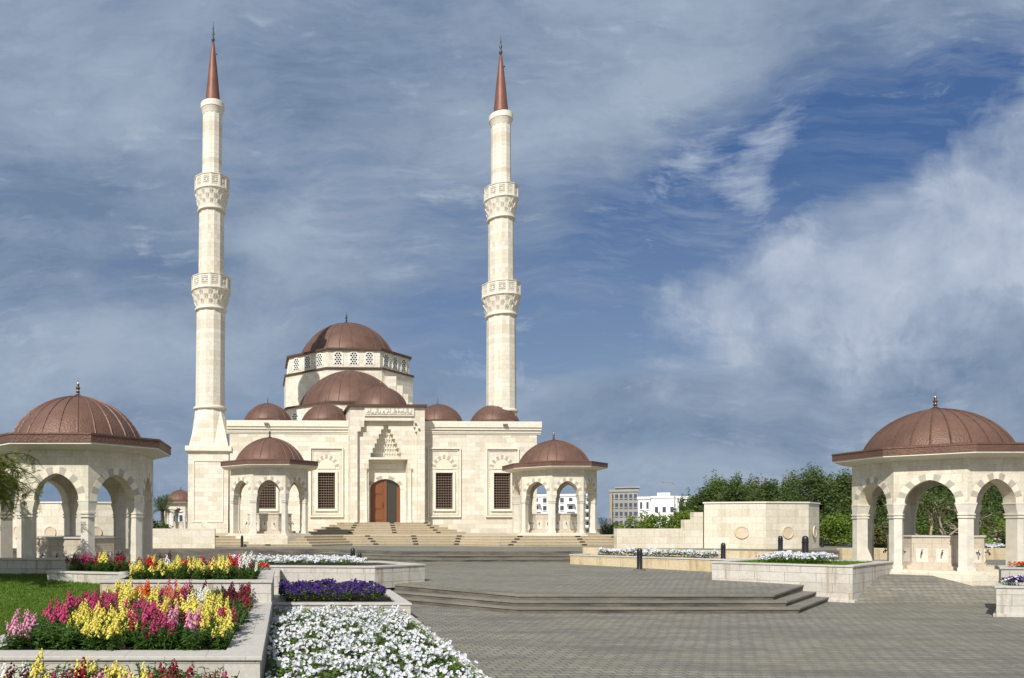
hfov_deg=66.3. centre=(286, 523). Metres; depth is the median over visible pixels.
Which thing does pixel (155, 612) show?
snapdragon
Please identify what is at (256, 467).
fountain kiosk
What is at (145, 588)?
snapdragon
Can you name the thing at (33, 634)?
snapdragon
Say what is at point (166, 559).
snapdragon
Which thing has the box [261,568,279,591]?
flower planter
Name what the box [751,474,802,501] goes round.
windbreak tree
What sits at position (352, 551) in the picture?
bollard
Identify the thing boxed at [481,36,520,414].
minaret
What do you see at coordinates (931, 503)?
frangipani tree
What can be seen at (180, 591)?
snapdragon
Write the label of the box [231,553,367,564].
petunia bed
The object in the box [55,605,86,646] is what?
snapdragon
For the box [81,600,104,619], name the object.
snapdragon
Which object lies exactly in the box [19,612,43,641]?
snapdragon
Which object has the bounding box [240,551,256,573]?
snapdragon
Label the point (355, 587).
petunia bed
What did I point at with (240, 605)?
snapdragon
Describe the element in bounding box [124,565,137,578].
snapdragon
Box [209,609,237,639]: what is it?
snapdragon
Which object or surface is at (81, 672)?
snapdragon
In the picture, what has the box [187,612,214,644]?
snapdragon
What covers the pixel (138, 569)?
snapdragon
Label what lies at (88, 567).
snapdragon
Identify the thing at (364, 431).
mosque
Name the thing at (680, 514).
oleander bush
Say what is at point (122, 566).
snapdragon
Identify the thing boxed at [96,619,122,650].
snapdragon
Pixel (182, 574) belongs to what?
snapdragon
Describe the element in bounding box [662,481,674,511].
street lamp
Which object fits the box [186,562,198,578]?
snapdragon
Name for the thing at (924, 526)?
windbreak tree
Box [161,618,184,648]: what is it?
snapdragon
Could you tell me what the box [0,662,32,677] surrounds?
snapdragon
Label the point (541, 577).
terrace
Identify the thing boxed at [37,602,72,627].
snapdragon
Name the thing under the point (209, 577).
snapdragon
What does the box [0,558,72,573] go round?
terrace wall
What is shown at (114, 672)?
snapdragon
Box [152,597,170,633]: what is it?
snapdragon
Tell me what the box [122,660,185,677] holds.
snapdragon
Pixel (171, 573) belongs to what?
snapdragon
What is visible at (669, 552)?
petunia bed
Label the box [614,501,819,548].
corner wall
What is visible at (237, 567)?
snapdragon
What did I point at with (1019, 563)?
flower bed
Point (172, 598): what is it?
snapdragon
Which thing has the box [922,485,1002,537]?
windbreak tree
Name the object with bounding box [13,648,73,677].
snapdragon
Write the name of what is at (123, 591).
snapdragon
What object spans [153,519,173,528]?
hedge bush
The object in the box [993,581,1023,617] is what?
flower planter
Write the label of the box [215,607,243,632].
snapdragon
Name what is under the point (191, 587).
snapdragon
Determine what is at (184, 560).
kiosk court
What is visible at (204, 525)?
stair parapet
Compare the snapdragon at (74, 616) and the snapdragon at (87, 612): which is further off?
the snapdragon at (87, 612)
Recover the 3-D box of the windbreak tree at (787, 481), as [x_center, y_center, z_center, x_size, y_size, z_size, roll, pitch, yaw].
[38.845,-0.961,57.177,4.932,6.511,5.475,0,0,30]
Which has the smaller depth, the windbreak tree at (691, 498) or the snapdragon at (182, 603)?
the snapdragon at (182, 603)
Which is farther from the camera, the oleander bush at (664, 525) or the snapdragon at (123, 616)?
the oleander bush at (664, 525)
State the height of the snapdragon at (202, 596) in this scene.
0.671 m
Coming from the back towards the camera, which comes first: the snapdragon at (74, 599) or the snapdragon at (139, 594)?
the snapdragon at (139, 594)
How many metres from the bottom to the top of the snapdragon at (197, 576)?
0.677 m
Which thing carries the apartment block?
on the ground
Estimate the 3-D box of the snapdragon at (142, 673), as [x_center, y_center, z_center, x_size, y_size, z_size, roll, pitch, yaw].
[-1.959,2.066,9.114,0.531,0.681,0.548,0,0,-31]
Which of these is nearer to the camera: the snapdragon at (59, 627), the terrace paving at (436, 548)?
the snapdragon at (59, 627)
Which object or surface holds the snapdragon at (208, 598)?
on the flower planter at (245, 654)
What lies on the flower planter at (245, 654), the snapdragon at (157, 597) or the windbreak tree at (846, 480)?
the snapdragon at (157, 597)
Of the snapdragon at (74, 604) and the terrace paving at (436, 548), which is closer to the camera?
the snapdragon at (74, 604)
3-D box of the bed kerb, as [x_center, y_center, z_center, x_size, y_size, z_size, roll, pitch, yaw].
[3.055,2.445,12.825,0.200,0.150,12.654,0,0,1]
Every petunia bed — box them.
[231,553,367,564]
[264,602,489,677]
[278,578,386,599]
[598,547,720,557]
[756,550,838,562]
[985,543,1005,547]
[1001,575,1023,584]
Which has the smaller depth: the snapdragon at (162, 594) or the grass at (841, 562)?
the snapdragon at (162, 594)
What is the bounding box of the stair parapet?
[201,522,210,528]
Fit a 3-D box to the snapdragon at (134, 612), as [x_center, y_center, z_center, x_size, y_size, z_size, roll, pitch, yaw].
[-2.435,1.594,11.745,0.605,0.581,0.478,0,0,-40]
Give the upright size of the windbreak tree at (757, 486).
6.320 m
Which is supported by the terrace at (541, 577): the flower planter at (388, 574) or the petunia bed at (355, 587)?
the flower planter at (388, 574)
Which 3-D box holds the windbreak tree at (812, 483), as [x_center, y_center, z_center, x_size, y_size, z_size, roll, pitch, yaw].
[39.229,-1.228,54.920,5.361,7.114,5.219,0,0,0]
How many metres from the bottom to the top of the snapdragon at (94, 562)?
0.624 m
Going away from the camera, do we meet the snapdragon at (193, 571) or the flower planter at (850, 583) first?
the snapdragon at (193, 571)
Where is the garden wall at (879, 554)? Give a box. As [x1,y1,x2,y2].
[837,548,1005,559]
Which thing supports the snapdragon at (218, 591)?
on the flower planter at (245, 654)
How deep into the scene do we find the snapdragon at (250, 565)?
17.95 m
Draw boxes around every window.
[259,484,281,512]
[310,447,342,516]
[427,448,460,516]
[485,448,518,516]
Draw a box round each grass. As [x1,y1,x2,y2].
[729,559,871,564]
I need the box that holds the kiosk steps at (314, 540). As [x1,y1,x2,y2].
[216,533,357,546]
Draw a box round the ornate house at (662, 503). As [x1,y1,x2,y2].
[637,493,688,527]
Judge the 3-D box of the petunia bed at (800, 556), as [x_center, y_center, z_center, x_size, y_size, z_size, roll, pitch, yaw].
[17.926,1.140,25.667,2.645,0.401,2.010,0,0,-38]
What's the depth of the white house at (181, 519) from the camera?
130.03 m
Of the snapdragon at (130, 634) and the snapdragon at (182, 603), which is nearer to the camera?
the snapdragon at (130, 634)
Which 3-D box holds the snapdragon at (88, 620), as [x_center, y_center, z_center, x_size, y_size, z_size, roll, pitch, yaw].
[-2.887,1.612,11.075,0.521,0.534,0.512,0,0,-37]
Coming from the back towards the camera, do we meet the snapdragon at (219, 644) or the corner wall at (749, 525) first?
the corner wall at (749, 525)
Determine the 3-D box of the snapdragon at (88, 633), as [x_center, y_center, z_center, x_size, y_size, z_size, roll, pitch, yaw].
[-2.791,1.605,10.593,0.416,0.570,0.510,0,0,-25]
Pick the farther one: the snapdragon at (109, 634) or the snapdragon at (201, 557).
the snapdragon at (201, 557)
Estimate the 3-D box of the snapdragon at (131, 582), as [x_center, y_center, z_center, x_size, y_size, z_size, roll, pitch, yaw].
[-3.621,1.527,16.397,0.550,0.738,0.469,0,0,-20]
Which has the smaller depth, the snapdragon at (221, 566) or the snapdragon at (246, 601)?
the snapdragon at (246, 601)
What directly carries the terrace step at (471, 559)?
on the terrace at (207, 554)
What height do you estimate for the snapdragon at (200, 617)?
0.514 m
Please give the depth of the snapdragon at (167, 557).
19.55 m
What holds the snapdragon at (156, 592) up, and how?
on the flower planter at (245, 654)
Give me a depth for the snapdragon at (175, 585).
16.60 m
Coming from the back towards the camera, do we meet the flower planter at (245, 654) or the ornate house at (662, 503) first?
the ornate house at (662, 503)
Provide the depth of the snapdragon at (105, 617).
11.51 m
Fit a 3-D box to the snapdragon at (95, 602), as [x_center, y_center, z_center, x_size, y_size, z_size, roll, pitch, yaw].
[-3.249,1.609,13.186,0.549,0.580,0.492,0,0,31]
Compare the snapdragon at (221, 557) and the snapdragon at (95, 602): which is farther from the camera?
the snapdragon at (221, 557)
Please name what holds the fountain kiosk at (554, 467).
on the kiosk steps at (502, 539)
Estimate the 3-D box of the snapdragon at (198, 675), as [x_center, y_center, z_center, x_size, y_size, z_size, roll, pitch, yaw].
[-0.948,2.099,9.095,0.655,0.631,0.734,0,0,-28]
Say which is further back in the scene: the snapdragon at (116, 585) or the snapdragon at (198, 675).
the snapdragon at (116, 585)
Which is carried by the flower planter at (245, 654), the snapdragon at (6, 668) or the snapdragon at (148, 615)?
the snapdragon at (148, 615)
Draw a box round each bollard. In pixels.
[350,548,354,557]
[634,548,645,570]
[720,543,725,558]
[778,536,782,550]
[801,536,808,552]
[821,537,823,546]
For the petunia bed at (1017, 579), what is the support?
in the flower planter at (1009, 600)
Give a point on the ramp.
(930, 589)
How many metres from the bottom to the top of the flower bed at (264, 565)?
0.268 m
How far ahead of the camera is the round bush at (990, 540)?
40.02 m
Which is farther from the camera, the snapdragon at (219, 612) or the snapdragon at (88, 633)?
the snapdragon at (219, 612)
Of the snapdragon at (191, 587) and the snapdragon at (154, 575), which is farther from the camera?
the snapdragon at (154, 575)
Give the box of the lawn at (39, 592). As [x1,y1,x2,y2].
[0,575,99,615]
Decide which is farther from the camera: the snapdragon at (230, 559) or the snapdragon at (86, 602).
the snapdragon at (230, 559)
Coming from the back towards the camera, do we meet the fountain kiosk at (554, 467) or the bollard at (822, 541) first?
the fountain kiosk at (554, 467)
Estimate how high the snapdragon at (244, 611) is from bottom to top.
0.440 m
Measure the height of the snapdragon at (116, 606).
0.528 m
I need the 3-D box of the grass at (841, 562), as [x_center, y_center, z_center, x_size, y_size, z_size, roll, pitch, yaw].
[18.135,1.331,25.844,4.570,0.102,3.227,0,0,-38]
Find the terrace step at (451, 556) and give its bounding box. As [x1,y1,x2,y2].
[321,552,569,557]
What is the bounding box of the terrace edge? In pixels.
[329,549,569,554]
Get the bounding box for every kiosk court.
[127,560,225,568]
[874,560,1005,574]
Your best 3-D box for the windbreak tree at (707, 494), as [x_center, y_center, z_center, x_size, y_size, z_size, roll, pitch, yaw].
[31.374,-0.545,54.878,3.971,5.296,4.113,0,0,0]
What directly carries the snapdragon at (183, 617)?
on the flower planter at (245, 654)
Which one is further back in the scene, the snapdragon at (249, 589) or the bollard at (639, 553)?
the bollard at (639, 553)
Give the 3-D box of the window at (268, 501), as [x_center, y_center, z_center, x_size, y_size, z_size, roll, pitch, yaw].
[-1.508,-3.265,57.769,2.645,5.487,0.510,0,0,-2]
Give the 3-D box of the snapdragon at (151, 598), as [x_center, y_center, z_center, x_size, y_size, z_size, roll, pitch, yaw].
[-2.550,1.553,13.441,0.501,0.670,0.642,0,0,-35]
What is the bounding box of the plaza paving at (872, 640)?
[411,602,1023,677]
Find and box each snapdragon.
[0,614,30,649]
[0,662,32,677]
[2,608,37,646]
[3,662,29,677]
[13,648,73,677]
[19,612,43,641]
[22,614,53,636]
[24,624,58,647]
[27,622,63,649]
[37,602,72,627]
[41,600,70,624]
[43,620,83,649]
[45,597,71,633]
[50,621,70,638]
[54,590,79,614]
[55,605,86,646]
[60,657,94,677]
[63,612,93,641]
[64,595,87,612]
[65,553,80,570]
[74,657,117,677]
[76,552,90,570]
[76,615,108,647]
[78,616,106,649]
[79,599,92,613]
[80,588,108,611]
[80,590,98,606]
[81,552,95,570]
[81,594,109,620]
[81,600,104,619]
[88,599,112,615]
[89,553,101,570]
[91,603,120,641]
[91,669,131,677]
[93,552,108,571]
[93,660,126,677]
[94,590,105,602]
[95,592,118,609]
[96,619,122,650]
[99,559,123,571]
[100,578,121,596]
[104,600,117,613]
[108,579,133,596]
[108,589,118,604]
[109,597,138,621]
[109,604,134,640]
[111,587,136,608]
[113,612,140,647]
[114,555,128,571]
[114,601,129,620]
[115,597,140,618]
[116,556,130,571]
[116,581,136,604]
[118,664,141,677]
[119,576,132,593]
[119,605,146,636]
[121,623,158,647]
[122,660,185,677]
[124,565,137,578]
[124,662,147,677]
[128,611,159,649]
[131,560,148,579]
[131,590,160,611]
[133,602,162,638]
[134,556,157,564]
[134,579,149,595]
[136,598,156,614]
[137,588,144,601]
[138,581,152,594]
[142,555,156,578]
[142,562,165,578]
[142,588,171,607]
[145,611,179,649]
[146,583,167,599]
[147,585,168,597]
[147,608,168,632]
[149,600,173,616]
[152,578,171,590]
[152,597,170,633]
[152,662,192,677]
[155,558,177,578]
[157,555,171,571]
[158,550,171,562]
[158,584,178,601]
[159,589,177,604]
[161,563,180,578]
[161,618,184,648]
[164,608,188,632]
[166,604,189,642]
[168,658,195,677]
[169,604,210,650]
[170,668,223,677]
[171,590,190,605]
[172,556,193,578]
[174,578,191,592]
[174,596,200,633]
[178,586,188,602]
[179,589,200,608]
[181,558,192,577]
[182,595,205,616]
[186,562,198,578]
[187,579,207,597]
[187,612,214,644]
[188,557,211,579]
[190,612,211,639]
[193,557,206,577]
[193,666,239,677]
[196,589,224,608]
[196,604,212,631]
[197,563,215,578]
[198,588,209,605]
[200,555,215,567]
[200,600,225,623]
[203,609,233,647]
[203,669,227,677]
[205,621,233,649]
[209,556,232,579]
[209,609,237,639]
[210,585,234,601]
[210,606,241,634]
[211,588,228,595]
[212,592,228,604]
[213,555,234,578]
[214,599,243,627]
[215,581,237,595]
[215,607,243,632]
[219,599,253,622]
[221,607,247,623]
[225,565,241,578]
[225,583,250,605]
[226,559,244,578]
[227,553,243,577]
[228,591,247,615]
[231,585,253,618]
[238,557,260,578]
[238,582,253,601]
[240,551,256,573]
[241,551,259,577]
[242,554,263,570]
[243,558,260,578]
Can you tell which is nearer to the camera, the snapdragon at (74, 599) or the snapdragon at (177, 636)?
the snapdragon at (177, 636)
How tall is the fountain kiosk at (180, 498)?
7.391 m
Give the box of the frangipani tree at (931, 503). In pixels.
[874,492,1005,541]
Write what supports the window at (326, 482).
in the mosque
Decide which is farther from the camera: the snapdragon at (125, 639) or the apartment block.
the apartment block
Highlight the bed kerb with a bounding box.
[404,615,486,677]
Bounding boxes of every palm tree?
[153,493,187,525]
[596,517,622,533]
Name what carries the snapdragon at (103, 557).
on the flower planter at (78, 576)
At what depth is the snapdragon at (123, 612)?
12.34 m
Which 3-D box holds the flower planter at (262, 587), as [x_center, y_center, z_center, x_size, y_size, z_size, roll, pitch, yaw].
[-2.315,1.877,18.810,3.990,1.146,3.840,0,0,0]
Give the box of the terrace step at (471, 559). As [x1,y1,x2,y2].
[313,555,569,561]
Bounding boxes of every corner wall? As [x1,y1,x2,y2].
[13,502,215,547]
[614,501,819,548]
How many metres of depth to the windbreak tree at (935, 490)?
53.82 m
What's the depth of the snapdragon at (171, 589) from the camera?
15.79 m
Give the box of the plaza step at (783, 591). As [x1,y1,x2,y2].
[386,583,803,599]
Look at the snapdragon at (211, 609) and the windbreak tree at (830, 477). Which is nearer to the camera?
the snapdragon at (211, 609)
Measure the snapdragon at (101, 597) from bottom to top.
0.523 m
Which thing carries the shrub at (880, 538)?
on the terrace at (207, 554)
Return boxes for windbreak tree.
[673,495,703,514]
[679,481,724,540]
[693,469,751,501]
[716,471,769,501]
[742,474,785,501]
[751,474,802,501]
[774,469,825,532]
[784,461,848,537]
[815,471,844,518]
[819,467,884,535]
[839,476,918,532]
[874,491,954,534]
[915,485,957,534]
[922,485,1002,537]
[952,485,1004,537]
[979,491,1005,537]
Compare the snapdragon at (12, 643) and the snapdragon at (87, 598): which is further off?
the snapdragon at (87, 598)
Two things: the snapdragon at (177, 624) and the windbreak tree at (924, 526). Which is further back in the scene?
the windbreak tree at (924, 526)
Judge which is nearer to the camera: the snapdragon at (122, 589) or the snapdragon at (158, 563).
the snapdragon at (122, 589)
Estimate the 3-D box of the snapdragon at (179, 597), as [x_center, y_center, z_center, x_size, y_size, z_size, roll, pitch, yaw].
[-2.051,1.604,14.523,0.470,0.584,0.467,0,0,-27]
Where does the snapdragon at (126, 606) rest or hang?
on the flower planter at (245, 654)
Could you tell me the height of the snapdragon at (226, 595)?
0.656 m
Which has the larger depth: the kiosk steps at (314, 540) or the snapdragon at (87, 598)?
the kiosk steps at (314, 540)
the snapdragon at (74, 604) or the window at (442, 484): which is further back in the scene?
the window at (442, 484)
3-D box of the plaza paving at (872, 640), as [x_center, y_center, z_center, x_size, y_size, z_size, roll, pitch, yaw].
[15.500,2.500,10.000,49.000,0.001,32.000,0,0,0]
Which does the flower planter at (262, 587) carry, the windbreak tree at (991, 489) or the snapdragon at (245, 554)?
the snapdragon at (245, 554)
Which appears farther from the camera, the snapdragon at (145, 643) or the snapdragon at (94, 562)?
the snapdragon at (94, 562)
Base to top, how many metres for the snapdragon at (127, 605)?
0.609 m
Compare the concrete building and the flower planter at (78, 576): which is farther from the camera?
the concrete building
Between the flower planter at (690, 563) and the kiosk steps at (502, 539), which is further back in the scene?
the kiosk steps at (502, 539)
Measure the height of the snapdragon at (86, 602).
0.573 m
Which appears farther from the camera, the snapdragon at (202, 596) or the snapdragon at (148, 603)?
the snapdragon at (202, 596)
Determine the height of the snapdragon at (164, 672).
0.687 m
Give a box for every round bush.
[819,511,852,546]
[979,517,1005,547]
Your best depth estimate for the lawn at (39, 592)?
18.79 m
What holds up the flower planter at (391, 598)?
on the plaza paving at (872, 640)
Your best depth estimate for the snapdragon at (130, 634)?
10.95 m
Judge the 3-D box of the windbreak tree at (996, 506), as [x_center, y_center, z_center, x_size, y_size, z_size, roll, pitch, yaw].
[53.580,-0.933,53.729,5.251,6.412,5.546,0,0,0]
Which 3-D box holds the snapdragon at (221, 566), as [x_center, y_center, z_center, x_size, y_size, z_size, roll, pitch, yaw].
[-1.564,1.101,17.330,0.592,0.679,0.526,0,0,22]
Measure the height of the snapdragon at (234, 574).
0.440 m
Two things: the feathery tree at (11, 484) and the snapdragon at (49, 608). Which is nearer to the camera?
the snapdragon at (49, 608)
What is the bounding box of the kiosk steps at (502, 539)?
[450,533,613,546]
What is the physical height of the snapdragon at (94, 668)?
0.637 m
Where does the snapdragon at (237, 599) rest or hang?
on the flower planter at (245, 654)
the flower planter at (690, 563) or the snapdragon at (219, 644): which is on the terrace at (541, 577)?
the flower planter at (690, 563)
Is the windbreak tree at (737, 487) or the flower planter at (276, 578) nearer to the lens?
the flower planter at (276, 578)
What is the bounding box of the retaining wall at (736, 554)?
[583,547,790,557]
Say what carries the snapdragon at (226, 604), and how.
on the flower planter at (245, 654)
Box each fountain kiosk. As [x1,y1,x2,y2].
[0,381,171,568]
[164,487,187,528]
[220,430,317,543]
[502,431,607,535]
[831,394,1023,585]
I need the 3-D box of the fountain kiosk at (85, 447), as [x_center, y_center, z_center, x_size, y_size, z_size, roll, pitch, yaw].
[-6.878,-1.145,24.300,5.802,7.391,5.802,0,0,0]
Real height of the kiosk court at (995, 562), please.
0.742 m
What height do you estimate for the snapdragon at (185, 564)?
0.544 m
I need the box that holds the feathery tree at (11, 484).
[0,450,47,530]
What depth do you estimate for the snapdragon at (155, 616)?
11.76 m
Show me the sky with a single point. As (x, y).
(756, 237)
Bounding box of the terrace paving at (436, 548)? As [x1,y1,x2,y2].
[13,532,886,551]
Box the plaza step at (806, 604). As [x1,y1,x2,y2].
[403,596,828,612]
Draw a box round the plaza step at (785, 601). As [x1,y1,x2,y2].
[392,590,815,606]
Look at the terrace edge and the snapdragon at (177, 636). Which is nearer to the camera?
the snapdragon at (177, 636)
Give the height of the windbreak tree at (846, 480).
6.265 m
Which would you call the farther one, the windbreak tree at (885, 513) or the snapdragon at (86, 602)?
the windbreak tree at (885, 513)
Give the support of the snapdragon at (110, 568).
on the flower planter at (78, 576)
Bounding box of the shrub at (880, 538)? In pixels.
[874,526,888,546]
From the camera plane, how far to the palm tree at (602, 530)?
49.59 m
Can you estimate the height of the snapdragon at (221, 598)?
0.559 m
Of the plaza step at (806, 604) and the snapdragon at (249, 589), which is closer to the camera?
the snapdragon at (249, 589)
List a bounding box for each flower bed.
[215,562,270,569]
[1007,561,1023,566]
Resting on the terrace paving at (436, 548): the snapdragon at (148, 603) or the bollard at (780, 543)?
the bollard at (780, 543)
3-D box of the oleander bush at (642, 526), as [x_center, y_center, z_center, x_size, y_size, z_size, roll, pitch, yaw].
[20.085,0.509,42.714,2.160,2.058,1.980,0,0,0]
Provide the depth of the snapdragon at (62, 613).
11.80 m
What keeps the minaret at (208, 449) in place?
on the terrace at (207, 554)
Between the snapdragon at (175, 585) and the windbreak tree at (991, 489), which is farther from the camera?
the windbreak tree at (991, 489)
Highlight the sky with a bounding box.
[0,0,1023,524]
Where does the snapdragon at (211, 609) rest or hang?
on the flower planter at (245, 654)
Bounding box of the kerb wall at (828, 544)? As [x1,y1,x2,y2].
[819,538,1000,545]
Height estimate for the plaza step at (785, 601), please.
0.350 m
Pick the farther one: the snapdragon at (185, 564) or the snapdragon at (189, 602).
the snapdragon at (185, 564)
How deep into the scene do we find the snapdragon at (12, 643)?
10.62 m
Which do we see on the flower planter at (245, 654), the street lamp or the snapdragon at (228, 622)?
the snapdragon at (228, 622)
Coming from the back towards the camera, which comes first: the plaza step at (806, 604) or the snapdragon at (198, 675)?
the plaza step at (806, 604)
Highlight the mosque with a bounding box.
[226,312,541,532]
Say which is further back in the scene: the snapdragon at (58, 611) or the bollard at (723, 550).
the bollard at (723, 550)
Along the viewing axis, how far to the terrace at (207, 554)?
38.00 m
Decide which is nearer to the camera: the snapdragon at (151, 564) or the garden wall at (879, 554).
the snapdragon at (151, 564)
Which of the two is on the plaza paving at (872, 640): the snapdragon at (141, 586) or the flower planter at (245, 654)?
the flower planter at (245, 654)
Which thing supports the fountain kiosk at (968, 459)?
on the ground
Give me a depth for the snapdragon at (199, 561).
18.70 m
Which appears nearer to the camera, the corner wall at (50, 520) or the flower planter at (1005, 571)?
the flower planter at (1005, 571)
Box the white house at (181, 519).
[169,510,187,526]
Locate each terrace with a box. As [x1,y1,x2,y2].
[13,549,838,560]
[405,562,789,593]
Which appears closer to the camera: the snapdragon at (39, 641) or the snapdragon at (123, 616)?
the snapdragon at (39, 641)
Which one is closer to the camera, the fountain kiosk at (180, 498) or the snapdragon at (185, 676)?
the snapdragon at (185, 676)
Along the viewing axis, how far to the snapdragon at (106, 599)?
14.19 m
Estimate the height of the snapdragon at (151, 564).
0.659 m
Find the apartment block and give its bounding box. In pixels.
[537,494,587,531]
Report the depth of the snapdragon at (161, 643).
10.56 m
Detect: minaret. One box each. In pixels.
[185,23,231,532]
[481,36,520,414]
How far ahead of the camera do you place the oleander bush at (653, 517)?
42.36 m
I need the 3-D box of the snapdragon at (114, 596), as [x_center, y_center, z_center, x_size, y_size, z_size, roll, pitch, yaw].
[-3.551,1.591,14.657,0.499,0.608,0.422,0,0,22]
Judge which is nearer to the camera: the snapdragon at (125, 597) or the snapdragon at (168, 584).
the snapdragon at (125, 597)
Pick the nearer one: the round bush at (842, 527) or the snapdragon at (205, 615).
the snapdragon at (205, 615)
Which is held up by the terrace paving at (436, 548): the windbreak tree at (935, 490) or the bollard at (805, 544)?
the bollard at (805, 544)
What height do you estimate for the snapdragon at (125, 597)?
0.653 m
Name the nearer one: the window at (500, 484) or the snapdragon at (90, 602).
the snapdragon at (90, 602)
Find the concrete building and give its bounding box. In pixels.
[609,486,639,528]
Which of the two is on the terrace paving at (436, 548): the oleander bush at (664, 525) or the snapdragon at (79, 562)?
the oleander bush at (664, 525)
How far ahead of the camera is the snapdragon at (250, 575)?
17.38 m
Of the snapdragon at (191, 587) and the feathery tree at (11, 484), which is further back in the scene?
the feathery tree at (11, 484)
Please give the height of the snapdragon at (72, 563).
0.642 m
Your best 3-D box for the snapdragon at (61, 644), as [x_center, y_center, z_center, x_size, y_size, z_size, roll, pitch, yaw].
[-3.225,1.671,10.667,0.574,0.485,0.646,0,0,4]
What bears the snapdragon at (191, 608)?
on the flower planter at (245, 654)
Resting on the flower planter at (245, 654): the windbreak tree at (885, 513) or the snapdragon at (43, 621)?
the snapdragon at (43, 621)
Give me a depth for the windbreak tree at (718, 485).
56.66 m
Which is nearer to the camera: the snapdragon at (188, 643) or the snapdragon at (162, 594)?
the snapdragon at (188, 643)
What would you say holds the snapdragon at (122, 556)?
on the flower planter at (78, 576)
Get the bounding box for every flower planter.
[0,602,271,677]
[46,569,129,583]
[99,570,274,624]
[257,561,425,587]
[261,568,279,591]
[273,589,411,615]
[569,553,757,571]
[711,558,892,602]
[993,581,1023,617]
[997,565,1023,584]
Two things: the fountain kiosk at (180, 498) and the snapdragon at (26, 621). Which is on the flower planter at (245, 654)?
the snapdragon at (26, 621)
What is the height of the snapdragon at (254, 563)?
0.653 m
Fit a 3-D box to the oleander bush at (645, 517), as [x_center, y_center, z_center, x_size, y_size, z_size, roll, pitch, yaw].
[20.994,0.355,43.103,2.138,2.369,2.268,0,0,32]
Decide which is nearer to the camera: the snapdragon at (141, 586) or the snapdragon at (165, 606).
the snapdragon at (165, 606)
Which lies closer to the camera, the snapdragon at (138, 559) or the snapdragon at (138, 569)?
the snapdragon at (138, 569)
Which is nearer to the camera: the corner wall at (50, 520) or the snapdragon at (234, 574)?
the snapdragon at (234, 574)
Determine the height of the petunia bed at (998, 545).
0.351 m
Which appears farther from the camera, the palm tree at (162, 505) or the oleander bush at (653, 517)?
the palm tree at (162, 505)
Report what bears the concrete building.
on the ground
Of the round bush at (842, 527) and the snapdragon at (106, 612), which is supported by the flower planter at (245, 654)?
the snapdragon at (106, 612)
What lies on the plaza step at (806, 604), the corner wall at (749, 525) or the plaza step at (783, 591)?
the plaza step at (783, 591)
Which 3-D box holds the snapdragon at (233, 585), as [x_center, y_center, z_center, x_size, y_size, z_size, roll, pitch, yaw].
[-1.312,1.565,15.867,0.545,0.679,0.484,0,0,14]
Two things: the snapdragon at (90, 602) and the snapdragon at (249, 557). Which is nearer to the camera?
the snapdragon at (90, 602)
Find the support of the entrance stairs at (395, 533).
on the terrace paving at (436, 548)
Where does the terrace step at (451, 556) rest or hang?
on the terrace at (207, 554)
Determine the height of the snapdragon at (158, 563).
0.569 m
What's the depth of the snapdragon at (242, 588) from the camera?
15.40 m
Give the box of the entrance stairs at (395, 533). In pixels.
[309,522,465,545]
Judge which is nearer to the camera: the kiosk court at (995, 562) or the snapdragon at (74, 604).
the snapdragon at (74, 604)
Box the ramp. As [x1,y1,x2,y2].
[856,575,995,603]
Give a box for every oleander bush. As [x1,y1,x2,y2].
[613,515,650,528]
[626,510,658,528]
[642,512,678,528]
[658,513,683,528]
[670,510,703,537]
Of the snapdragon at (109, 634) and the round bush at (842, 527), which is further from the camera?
the round bush at (842, 527)
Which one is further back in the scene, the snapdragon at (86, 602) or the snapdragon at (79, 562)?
the snapdragon at (79, 562)
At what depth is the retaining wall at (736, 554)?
30.05 m

